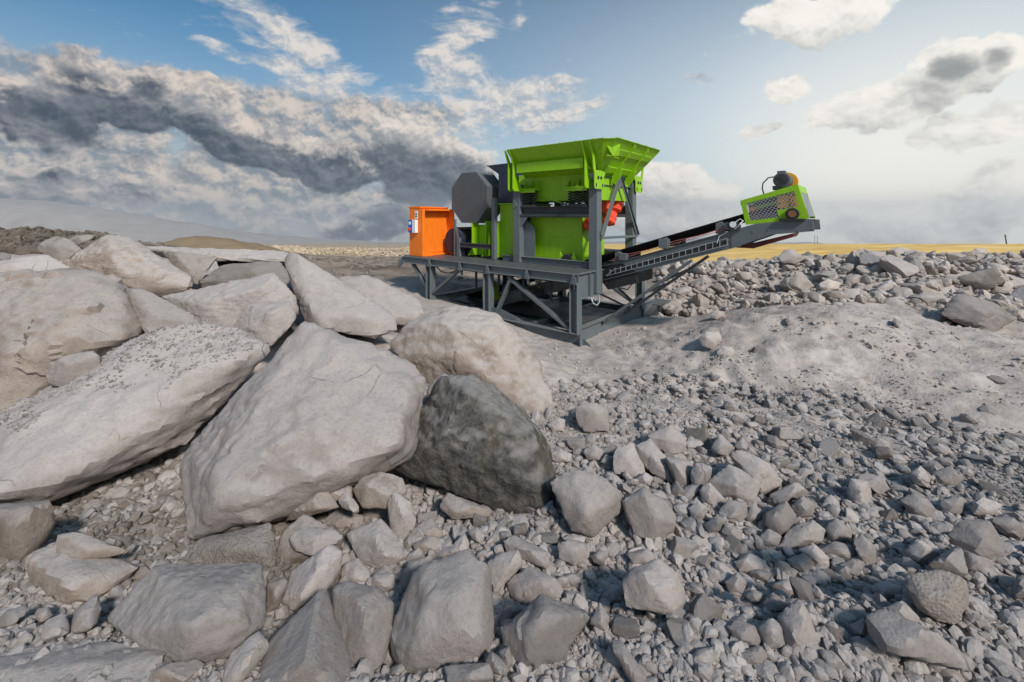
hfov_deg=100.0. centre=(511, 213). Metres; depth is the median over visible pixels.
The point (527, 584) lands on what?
rock
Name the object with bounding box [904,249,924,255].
rock
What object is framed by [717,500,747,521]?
rock
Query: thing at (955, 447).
rock
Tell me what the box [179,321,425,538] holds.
boulder
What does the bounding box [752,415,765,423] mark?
rock
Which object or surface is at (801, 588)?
rock
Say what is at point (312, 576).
boulder
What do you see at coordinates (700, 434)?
rock
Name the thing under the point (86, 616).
rock
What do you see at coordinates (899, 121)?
sky
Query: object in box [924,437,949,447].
rock
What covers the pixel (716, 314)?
rock
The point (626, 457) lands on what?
rock
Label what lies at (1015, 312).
rock
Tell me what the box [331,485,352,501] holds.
rock
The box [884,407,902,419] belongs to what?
rock
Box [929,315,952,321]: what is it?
rock
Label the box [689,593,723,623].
rock
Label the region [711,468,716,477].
rock
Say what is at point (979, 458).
rock
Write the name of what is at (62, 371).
rock
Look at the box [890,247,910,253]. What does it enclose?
boulder
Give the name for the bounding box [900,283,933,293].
rock
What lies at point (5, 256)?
boulder
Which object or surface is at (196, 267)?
boulder
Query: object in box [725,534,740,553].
rock
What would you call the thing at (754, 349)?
rock
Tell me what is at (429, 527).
rock
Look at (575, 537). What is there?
rock
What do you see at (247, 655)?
rock
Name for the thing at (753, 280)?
rock
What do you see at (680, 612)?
rock
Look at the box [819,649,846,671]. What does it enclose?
rock
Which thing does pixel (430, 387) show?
boulder
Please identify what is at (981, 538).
rock
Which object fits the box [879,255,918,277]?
rock
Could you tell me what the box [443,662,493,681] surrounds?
rock
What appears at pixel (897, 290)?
rock
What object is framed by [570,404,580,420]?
rock
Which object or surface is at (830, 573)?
rock
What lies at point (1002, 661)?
rubble
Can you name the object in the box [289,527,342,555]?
rock
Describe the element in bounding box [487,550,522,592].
rock
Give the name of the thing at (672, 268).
rock
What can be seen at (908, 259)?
rock
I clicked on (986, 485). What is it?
rock
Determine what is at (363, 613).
boulder
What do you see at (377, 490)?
rock
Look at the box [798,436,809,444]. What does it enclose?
rock
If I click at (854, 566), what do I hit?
rock
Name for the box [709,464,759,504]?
rock
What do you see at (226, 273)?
boulder
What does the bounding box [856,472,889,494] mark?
rock
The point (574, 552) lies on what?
rock
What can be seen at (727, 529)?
rock
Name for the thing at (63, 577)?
boulder
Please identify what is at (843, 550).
rock
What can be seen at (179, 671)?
rock
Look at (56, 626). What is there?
rock
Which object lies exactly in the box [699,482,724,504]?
rock
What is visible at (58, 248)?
boulder
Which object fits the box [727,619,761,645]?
rock
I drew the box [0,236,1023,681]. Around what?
ground
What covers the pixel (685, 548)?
rock
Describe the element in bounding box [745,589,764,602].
rock
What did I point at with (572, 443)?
rock
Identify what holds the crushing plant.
on the ground
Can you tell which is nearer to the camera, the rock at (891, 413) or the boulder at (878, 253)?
the rock at (891, 413)
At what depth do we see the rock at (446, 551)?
3.07 m
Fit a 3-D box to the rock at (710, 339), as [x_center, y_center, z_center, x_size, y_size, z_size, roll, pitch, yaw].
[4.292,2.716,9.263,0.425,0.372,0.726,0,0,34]
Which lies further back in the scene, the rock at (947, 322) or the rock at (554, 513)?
the rock at (947, 322)
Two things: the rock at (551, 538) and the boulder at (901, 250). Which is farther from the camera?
the boulder at (901, 250)
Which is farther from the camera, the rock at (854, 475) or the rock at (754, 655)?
the rock at (854, 475)
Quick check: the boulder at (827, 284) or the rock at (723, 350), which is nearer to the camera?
the rock at (723, 350)
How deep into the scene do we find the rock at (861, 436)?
5.16 m
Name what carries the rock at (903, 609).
on the ground
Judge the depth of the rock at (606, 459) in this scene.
4.43 m
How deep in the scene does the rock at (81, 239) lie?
13.47 m
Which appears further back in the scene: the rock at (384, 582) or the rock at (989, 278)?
the rock at (989, 278)
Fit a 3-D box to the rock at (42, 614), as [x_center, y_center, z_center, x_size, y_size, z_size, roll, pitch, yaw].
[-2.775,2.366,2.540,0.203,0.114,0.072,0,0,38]
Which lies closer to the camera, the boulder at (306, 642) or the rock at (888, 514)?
the boulder at (306, 642)
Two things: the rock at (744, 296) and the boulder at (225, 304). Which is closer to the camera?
the boulder at (225, 304)
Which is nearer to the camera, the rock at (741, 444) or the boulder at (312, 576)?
the boulder at (312, 576)
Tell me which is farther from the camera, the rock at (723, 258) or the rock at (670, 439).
the rock at (723, 258)
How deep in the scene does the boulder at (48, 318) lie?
6.11 m
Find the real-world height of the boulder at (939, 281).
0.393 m
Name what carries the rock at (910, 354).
on the ground
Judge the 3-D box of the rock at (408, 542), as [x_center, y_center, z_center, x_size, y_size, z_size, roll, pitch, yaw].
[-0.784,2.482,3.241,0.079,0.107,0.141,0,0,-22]
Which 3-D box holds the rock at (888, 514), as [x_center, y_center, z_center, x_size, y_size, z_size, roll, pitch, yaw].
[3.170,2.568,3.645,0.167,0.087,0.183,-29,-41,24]
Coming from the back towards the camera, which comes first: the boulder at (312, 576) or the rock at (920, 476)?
the rock at (920, 476)
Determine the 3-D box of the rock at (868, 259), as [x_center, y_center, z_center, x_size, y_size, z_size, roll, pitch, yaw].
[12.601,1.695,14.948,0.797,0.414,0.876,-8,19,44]
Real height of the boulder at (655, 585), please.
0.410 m
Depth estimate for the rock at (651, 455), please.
4.25 m
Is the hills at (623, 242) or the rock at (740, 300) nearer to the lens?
the rock at (740, 300)
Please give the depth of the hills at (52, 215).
2969.10 m
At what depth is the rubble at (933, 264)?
14.04 m
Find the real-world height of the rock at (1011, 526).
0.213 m
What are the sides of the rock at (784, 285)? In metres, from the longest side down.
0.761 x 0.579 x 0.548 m
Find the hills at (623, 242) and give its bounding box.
[604,238,823,243]
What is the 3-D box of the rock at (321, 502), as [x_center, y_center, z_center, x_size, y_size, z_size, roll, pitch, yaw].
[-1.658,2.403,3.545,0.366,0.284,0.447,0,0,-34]
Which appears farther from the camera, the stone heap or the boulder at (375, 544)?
the stone heap
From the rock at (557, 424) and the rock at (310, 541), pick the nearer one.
the rock at (310, 541)
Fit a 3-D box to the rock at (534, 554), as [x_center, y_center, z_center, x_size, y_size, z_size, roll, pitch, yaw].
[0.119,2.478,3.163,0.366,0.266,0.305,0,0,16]
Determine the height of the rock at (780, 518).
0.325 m
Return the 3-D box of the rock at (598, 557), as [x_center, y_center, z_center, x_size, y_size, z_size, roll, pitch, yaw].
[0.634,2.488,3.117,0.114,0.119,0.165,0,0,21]
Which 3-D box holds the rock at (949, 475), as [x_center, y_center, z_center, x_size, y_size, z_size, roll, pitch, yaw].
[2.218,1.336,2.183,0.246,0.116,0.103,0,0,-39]
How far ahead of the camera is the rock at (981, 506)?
3.52 m
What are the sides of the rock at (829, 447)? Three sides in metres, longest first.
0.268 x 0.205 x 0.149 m
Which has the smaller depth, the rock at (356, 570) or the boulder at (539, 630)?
the boulder at (539, 630)
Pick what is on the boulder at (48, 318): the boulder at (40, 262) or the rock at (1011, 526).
the boulder at (40, 262)
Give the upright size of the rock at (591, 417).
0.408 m
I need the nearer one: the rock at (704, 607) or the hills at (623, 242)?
the rock at (704, 607)
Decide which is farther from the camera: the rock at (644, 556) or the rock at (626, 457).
the rock at (626, 457)
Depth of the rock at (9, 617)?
2.40 m
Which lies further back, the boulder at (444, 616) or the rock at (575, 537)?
the rock at (575, 537)
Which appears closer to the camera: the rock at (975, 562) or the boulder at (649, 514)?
the rock at (975, 562)
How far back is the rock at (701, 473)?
3.94 m
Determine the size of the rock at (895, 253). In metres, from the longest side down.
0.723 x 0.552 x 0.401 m
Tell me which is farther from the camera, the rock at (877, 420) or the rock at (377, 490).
the rock at (877, 420)
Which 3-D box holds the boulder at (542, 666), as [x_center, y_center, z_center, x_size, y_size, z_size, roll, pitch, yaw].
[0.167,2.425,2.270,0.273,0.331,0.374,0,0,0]
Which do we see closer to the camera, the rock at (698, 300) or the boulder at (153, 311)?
the boulder at (153, 311)
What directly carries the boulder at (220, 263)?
on the ground
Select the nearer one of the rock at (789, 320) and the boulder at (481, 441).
the boulder at (481, 441)
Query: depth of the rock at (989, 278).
12.57 m
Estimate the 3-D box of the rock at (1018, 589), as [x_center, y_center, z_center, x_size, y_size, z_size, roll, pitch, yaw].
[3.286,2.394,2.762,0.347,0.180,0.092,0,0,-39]
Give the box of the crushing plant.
[398,137,820,346]
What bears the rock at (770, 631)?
on the ground
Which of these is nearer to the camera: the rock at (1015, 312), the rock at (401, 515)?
the rock at (401, 515)
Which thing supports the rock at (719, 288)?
on the ground
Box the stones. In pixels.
[139,240,654,281]
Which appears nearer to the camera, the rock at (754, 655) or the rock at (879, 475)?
the rock at (754, 655)
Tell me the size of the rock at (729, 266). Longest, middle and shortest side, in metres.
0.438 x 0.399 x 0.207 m
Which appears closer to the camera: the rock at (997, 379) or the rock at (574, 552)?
the rock at (574, 552)
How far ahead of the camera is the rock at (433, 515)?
3.57 m
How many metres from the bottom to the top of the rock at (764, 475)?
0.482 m
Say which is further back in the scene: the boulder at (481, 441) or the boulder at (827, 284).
the boulder at (827, 284)
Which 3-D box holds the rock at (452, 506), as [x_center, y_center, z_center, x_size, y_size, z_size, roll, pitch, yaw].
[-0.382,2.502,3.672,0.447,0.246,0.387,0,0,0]
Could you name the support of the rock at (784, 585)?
on the ground
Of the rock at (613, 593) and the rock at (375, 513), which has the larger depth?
the rock at (375, 513)
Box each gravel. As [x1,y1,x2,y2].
[0,319,267,433]
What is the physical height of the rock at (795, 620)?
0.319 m
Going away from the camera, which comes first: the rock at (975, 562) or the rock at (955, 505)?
the rock at (975, 562)
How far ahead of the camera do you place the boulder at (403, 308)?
8.88 m
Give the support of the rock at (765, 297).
on the ground
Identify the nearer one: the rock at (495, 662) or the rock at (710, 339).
the rock at (495, 662)
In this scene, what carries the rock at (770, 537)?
on the ground
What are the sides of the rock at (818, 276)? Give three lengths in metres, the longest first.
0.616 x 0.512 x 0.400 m
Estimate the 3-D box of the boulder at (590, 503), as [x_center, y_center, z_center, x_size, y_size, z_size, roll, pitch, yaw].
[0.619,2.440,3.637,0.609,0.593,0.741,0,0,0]
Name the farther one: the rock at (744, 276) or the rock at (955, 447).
the rock at (744, 276)
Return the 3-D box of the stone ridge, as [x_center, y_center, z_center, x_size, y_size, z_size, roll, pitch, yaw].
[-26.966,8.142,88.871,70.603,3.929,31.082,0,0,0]
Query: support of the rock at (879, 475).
on the ground
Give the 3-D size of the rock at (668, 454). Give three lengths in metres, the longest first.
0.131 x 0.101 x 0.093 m
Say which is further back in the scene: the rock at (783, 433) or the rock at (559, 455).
the rock at (783, 433)
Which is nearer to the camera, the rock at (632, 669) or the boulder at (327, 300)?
the rock at (632, 669)
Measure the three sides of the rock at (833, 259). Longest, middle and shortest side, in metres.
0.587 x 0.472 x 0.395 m
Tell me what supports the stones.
on the ground
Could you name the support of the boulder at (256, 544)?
on the ground
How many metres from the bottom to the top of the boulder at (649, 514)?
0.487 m
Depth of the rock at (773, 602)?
2.47 m
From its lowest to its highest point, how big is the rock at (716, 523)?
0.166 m
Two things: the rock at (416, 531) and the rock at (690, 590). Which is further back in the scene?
the rock at (416, 531)
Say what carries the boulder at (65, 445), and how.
on the ground
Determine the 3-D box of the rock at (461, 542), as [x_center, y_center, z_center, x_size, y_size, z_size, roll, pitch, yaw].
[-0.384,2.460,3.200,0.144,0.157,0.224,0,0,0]
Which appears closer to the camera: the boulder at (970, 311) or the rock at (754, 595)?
the rock at (754, 595)
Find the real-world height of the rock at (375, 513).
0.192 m
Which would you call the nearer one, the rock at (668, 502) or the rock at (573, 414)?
the rock at (668, 502)
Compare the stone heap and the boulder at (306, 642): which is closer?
the boulder at (306, 642)
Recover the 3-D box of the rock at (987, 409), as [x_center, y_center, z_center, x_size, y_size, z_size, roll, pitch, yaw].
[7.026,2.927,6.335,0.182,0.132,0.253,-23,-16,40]
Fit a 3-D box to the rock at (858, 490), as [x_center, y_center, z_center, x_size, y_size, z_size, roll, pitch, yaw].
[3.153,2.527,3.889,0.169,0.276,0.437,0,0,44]
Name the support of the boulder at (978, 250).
on the ground
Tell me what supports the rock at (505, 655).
on the rubble at (1002, 661)
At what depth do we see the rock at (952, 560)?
2.88 m
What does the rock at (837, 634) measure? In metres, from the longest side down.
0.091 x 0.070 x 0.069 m
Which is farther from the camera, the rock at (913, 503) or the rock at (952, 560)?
the rock at (913, 503)
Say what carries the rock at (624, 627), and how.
on the ground
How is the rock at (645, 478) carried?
on the ground
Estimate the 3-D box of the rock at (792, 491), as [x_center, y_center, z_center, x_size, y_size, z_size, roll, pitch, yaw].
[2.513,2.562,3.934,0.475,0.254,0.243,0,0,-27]
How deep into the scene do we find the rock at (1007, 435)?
5.71 m
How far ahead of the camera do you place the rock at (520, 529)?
3.33 m
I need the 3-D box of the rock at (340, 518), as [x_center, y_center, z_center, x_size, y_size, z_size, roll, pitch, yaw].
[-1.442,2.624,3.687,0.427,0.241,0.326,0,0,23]
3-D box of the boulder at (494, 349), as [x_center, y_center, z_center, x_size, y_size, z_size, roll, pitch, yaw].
[-0.644,2.367,6.945,2.498,1.822,2.636,0,0,0]
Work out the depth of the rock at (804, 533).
3.33 m
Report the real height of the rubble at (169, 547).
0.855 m
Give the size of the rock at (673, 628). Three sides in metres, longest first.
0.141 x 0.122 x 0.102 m
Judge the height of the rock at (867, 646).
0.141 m
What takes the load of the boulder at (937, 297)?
on the ground
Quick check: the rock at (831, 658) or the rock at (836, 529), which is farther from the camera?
the rock at (836, 529)
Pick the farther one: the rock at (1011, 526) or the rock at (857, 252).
the rock at (857, 252)
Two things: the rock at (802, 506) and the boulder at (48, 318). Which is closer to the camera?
the rock at (802, 506)
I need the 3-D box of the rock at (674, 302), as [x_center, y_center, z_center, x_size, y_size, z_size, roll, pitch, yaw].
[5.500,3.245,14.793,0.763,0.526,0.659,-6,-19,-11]
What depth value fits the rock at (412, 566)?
2.86 m
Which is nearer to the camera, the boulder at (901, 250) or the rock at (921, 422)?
the rock at (921, 422)
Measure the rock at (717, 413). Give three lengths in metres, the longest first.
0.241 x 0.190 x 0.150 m
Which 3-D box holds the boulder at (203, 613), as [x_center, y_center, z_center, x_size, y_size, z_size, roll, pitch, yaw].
[-1.978,2.403,2.610,0.702,0.713,1.294,0,0,-42]
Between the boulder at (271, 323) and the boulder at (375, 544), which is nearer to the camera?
the boulder at (375, 544)
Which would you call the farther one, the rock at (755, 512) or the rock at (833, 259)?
the rock at (833, 259)
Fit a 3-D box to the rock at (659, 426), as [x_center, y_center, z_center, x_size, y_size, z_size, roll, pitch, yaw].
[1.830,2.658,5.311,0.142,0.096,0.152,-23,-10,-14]
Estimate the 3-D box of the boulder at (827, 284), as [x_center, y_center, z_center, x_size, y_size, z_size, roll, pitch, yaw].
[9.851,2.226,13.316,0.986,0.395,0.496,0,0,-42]
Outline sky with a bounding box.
[0,0,1023,243]
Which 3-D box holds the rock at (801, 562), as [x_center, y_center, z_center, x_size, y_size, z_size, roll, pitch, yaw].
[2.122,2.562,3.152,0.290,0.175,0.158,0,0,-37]
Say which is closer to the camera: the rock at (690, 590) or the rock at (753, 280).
the rock at (690, 590)
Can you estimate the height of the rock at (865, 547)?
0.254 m
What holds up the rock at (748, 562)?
on the ground
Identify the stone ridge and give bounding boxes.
[266,244,409,255]
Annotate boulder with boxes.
[0,252,10,260]
[0,255,72,272]
[0,268,144,409]
[0,321,269,503]
[0,500,54,560]
[0,641,165,681]
[27,543,138,603]
[37,236,81,260]
[62,235,192,297]
[107,563,265,662]
[126,288,197,332]
[146,246,288,261]
[162,273,298,326]
[163,251,216,284]
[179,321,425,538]
[184,522,277,569]
[200,261,297,301]
[217,261,285,267]
[233,301,295,345]
[258,588,351,681]
[283,544,342,610]
[285,252,396,338]
[331,581,394,670]
[337,275,423,325]
[347,519,405,568]
[389,305,554,414]
[390,548,494,672]
[394,374,556,513]
[425,373,446,403]
[501,594,589,667]
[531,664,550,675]
[550,469,622,537]
[622,487,675,539]
[622,558,684,614]
[777,249,804,263]
[788,272,813,290]
[819,279,840,290]
[843,288,861,297]
[870,251,885,256]
[876,279,892,291]
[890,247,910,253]
[904,569,968,624]
[918,293,942,306]
[921,279,943,286]
[941,294,1015,331]
[971,248,987,252]
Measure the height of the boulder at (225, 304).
1.015 m
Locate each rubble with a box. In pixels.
[0,371,1023,681]
[0,453,354,590]
[655,251,1023,322]
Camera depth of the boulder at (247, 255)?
10.34 m
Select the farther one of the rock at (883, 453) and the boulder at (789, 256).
the boulder at (789, 256)
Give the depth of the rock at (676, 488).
3.89 m
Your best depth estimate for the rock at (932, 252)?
17.01 m
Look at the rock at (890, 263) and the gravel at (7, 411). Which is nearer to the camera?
the gravel at (7, 411)
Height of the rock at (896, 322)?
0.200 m
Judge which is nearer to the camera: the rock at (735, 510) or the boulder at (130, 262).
the rock at (735, 510)
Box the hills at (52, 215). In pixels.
[0,198,409,243]
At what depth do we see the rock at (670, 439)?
4.74 m
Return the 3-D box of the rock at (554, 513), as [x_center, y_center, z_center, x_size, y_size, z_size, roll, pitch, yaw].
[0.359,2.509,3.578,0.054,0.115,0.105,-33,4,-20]
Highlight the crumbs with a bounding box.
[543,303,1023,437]
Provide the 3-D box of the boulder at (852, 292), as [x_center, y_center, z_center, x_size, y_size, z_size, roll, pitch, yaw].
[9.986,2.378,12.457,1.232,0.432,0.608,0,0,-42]
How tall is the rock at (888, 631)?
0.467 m
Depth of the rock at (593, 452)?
4.54 m
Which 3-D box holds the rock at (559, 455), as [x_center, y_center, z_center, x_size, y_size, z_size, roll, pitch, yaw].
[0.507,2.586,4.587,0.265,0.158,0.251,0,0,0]
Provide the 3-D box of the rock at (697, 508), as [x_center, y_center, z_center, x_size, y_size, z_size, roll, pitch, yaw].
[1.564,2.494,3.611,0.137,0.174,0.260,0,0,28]
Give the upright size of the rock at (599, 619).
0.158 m
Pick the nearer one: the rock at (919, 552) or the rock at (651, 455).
the rock at (919, 552)
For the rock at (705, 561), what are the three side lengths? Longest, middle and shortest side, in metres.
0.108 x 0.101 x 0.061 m
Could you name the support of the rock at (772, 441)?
on the ground
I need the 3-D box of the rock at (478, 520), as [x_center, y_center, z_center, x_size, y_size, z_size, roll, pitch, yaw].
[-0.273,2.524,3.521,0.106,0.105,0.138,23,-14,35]
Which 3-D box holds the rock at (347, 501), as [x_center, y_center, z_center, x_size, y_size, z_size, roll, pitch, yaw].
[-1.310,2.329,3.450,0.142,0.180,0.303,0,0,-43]
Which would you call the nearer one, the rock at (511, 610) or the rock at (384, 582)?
the rock at (511, 610)
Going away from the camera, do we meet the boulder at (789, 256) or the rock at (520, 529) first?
the rock at (520, 529)
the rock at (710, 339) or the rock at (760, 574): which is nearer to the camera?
the rock at (760, 574)
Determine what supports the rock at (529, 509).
on the ground
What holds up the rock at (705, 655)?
on the ground
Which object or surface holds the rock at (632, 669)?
on the ground
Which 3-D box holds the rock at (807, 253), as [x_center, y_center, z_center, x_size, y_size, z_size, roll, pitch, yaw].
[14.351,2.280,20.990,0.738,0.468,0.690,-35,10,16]
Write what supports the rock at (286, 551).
on the ground
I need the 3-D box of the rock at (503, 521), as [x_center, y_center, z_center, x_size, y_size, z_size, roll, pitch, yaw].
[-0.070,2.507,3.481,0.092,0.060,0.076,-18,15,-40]
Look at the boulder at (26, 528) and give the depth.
3.12 m
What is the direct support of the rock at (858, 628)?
on the ground
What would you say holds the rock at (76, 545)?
on the boulder at (63, 577)
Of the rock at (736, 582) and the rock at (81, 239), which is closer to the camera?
the rock at (736, 582)
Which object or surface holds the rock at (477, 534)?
on the ground
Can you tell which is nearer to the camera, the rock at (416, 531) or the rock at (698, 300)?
the rock at (416, 531)
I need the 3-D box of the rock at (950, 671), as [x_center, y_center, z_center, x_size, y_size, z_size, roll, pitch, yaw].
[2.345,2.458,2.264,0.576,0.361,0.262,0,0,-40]
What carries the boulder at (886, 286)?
on the ground
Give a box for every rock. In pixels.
[0,605,29,627]
[35,606,52,622]
[40,613,69,642]
[45,351,100,386]
[56,532,127,559]
[70,235,93,244]
[70,594,101,633]
[148,658,204,681]
[222,631,268,681]
[266,577,287,612]
[277,514,341,563]
[286,492,339,520]
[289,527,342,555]
[322,507,364,529]
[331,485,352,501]
[338,491,358,512]
[341,558,369,582]
[353,472,406,508]
[362,508,385,519]
[371,573,393,592]
[387,492,415,538]
[400,556,433,592]
[403,535,413,549]
[411,527,423,537]
[413,536,444,554]
[417,518,442,536]
[418,511,437,523]
[436,546,457,558]
[440,493,492,518]
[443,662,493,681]
[453,533,468,550]
[469,527,484,542]
[472,512,486,527]
[485,651,507,676]
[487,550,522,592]
[498,517,509,526]
[498,601,521,625]
[498,646,512,668]
[503,535,550,568]
[507,566,562,602]
[513,522,526,535]
[526,506,536,513]
[541,532,557,544]
[548,417,564,430]
[549,505,558,518]
[551,449,571,461]
[557,540,589,564]
[562,534,585,542]
[566,436,585,449]
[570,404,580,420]
[576,402,608,432]
[583,444,603,459]
[590,550,606,565]
[590,603,608,630]
[601,454,611,465]
[602,444,615,457]
[603,584,622,603]
[608,639,646,681]
[611,616,640,639]
[612,442,644,477]
[628,548,654,563]
[635,439,674,483]
[636,472,653,484]
[647,425,686,454]
[653,423,664,429]
[662,299,682,311]
[663,498,673,509]
[664,451,674,457]
[665,457,692,486]
[665,607,686,618]
[665,618,698,639]
[667,264,684,272]
[669,536,697,558]
[670,481,685,496]
[684,582,702,594]
[685,428,708,447]
[689,279,704,287]
[689,501,706,518]
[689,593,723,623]
[690,294,708,308]
[690,463,711,492]
[691,647,712,663]
[695,555,711,567]
[699,331,721,348]
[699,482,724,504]
[703,515,727,532]
[705,409,723,418]
[709,310,724,319]
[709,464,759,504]
[711,282,726,294]
[711,433,734,454]
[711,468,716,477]
[717,256,729,260]
[717,346,734,355]
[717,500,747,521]
[722,524,741,540]
[724,265,736,268]
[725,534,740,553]
[725,572,746,593]
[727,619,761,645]
[730,450,782,494]
[734,437,747,450]
[734,553,765,571]
[736,272,751,281]
[736,298,750,303]
[741,294,751,298]
[741,645,766,663]
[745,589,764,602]
[746,504,762,520]
[748,278,759,284]
[748,569,771,581]
[751,347,757,352]
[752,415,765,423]
[756,618,784,648]
[759,529,780,546]
[762,435,782,448]
[762,500,796,535]
[763,292,779,300]
[763,592,789,611]
[769,482,808,504]
[772,426,801,440]
[772,579,792,597]
[777,599,818,646]
[778,520,825,550]
[779,277,799,292]
[784,477,804,487]
[785,316,794,324]
[786,553,814,571]
[789,576,814,601]
[791,495,815,517]
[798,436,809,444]
[798,544,829,563]
[801,251,812,255]
[813,271,836,280]
[818,438,840,457]
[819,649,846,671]
[821,541,857,559]
[821,568,840,583]
[821,622,843,642]
[824,256,841,262]
[824,517,852,541]
[840,558,862,575]
[847,478,871,502]
[848,618,867,637]
[850,248,864,256]
[851,427,876,446]
[851,473,858,478]
[851,638,878,655]
[853,534,876,564]
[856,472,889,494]
[859,252,881,266]
[863,413,890,427]
[866,609,975,672]
[870,580,902,599]
[871,471,887,482]
[874,446,894,459]
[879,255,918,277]
[879,509,898,520]
[883,600,919,622]
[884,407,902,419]
[886,250,902,259]
[888,287,905,295]
[892,318,900,327]
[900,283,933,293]
[900,493,935,517]
[903,257,922,264]
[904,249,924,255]
[905,539,938,564]
[906,352,916,357]
[909,466,930,487]
[910,417,932,428]
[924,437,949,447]
[926,250,936,255]
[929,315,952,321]
[929,545,968,580]
[933,466,962,485]
[940,496,966,513]
[940,667,965,681]
[942,321,951,325]
[943,441,961,449]
[945,252,965,261]
[948,519,1005,559]
[958,267,1006,289]
[961,452,986,461]
[963,549,992,571]
[970,497,1001,515]
[979,405,996,415]
[979,480,1008,497]
[988,375,1006,383]
[990,517,1023,538]
[1003,433,1023,440]
[1006,309,1023,316]
[1009,286,1023,301]
[1012,574,1023,598]
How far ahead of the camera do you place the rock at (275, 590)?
2.71 m
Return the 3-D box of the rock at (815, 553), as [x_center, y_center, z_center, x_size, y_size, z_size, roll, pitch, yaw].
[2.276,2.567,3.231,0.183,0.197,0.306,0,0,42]
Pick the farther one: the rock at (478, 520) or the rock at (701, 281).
the rock at (701, 281)
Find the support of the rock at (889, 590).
on the ground
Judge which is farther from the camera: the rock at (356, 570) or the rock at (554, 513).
the rock at (554, 513)
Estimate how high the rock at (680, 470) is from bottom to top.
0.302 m
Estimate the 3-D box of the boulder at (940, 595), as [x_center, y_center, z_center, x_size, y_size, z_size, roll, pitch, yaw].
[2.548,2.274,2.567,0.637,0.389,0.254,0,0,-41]
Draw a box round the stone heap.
[0,226,114,254]
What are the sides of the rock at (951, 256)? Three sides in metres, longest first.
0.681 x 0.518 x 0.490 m
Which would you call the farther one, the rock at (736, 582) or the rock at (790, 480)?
the rock at (790, 480)
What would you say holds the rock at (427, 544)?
on the ground
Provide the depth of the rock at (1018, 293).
11.93 m
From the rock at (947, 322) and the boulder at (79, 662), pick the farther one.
the rock at (947, 322)
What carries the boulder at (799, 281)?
on the rubble at (933, 264)
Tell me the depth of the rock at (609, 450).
4.62 m

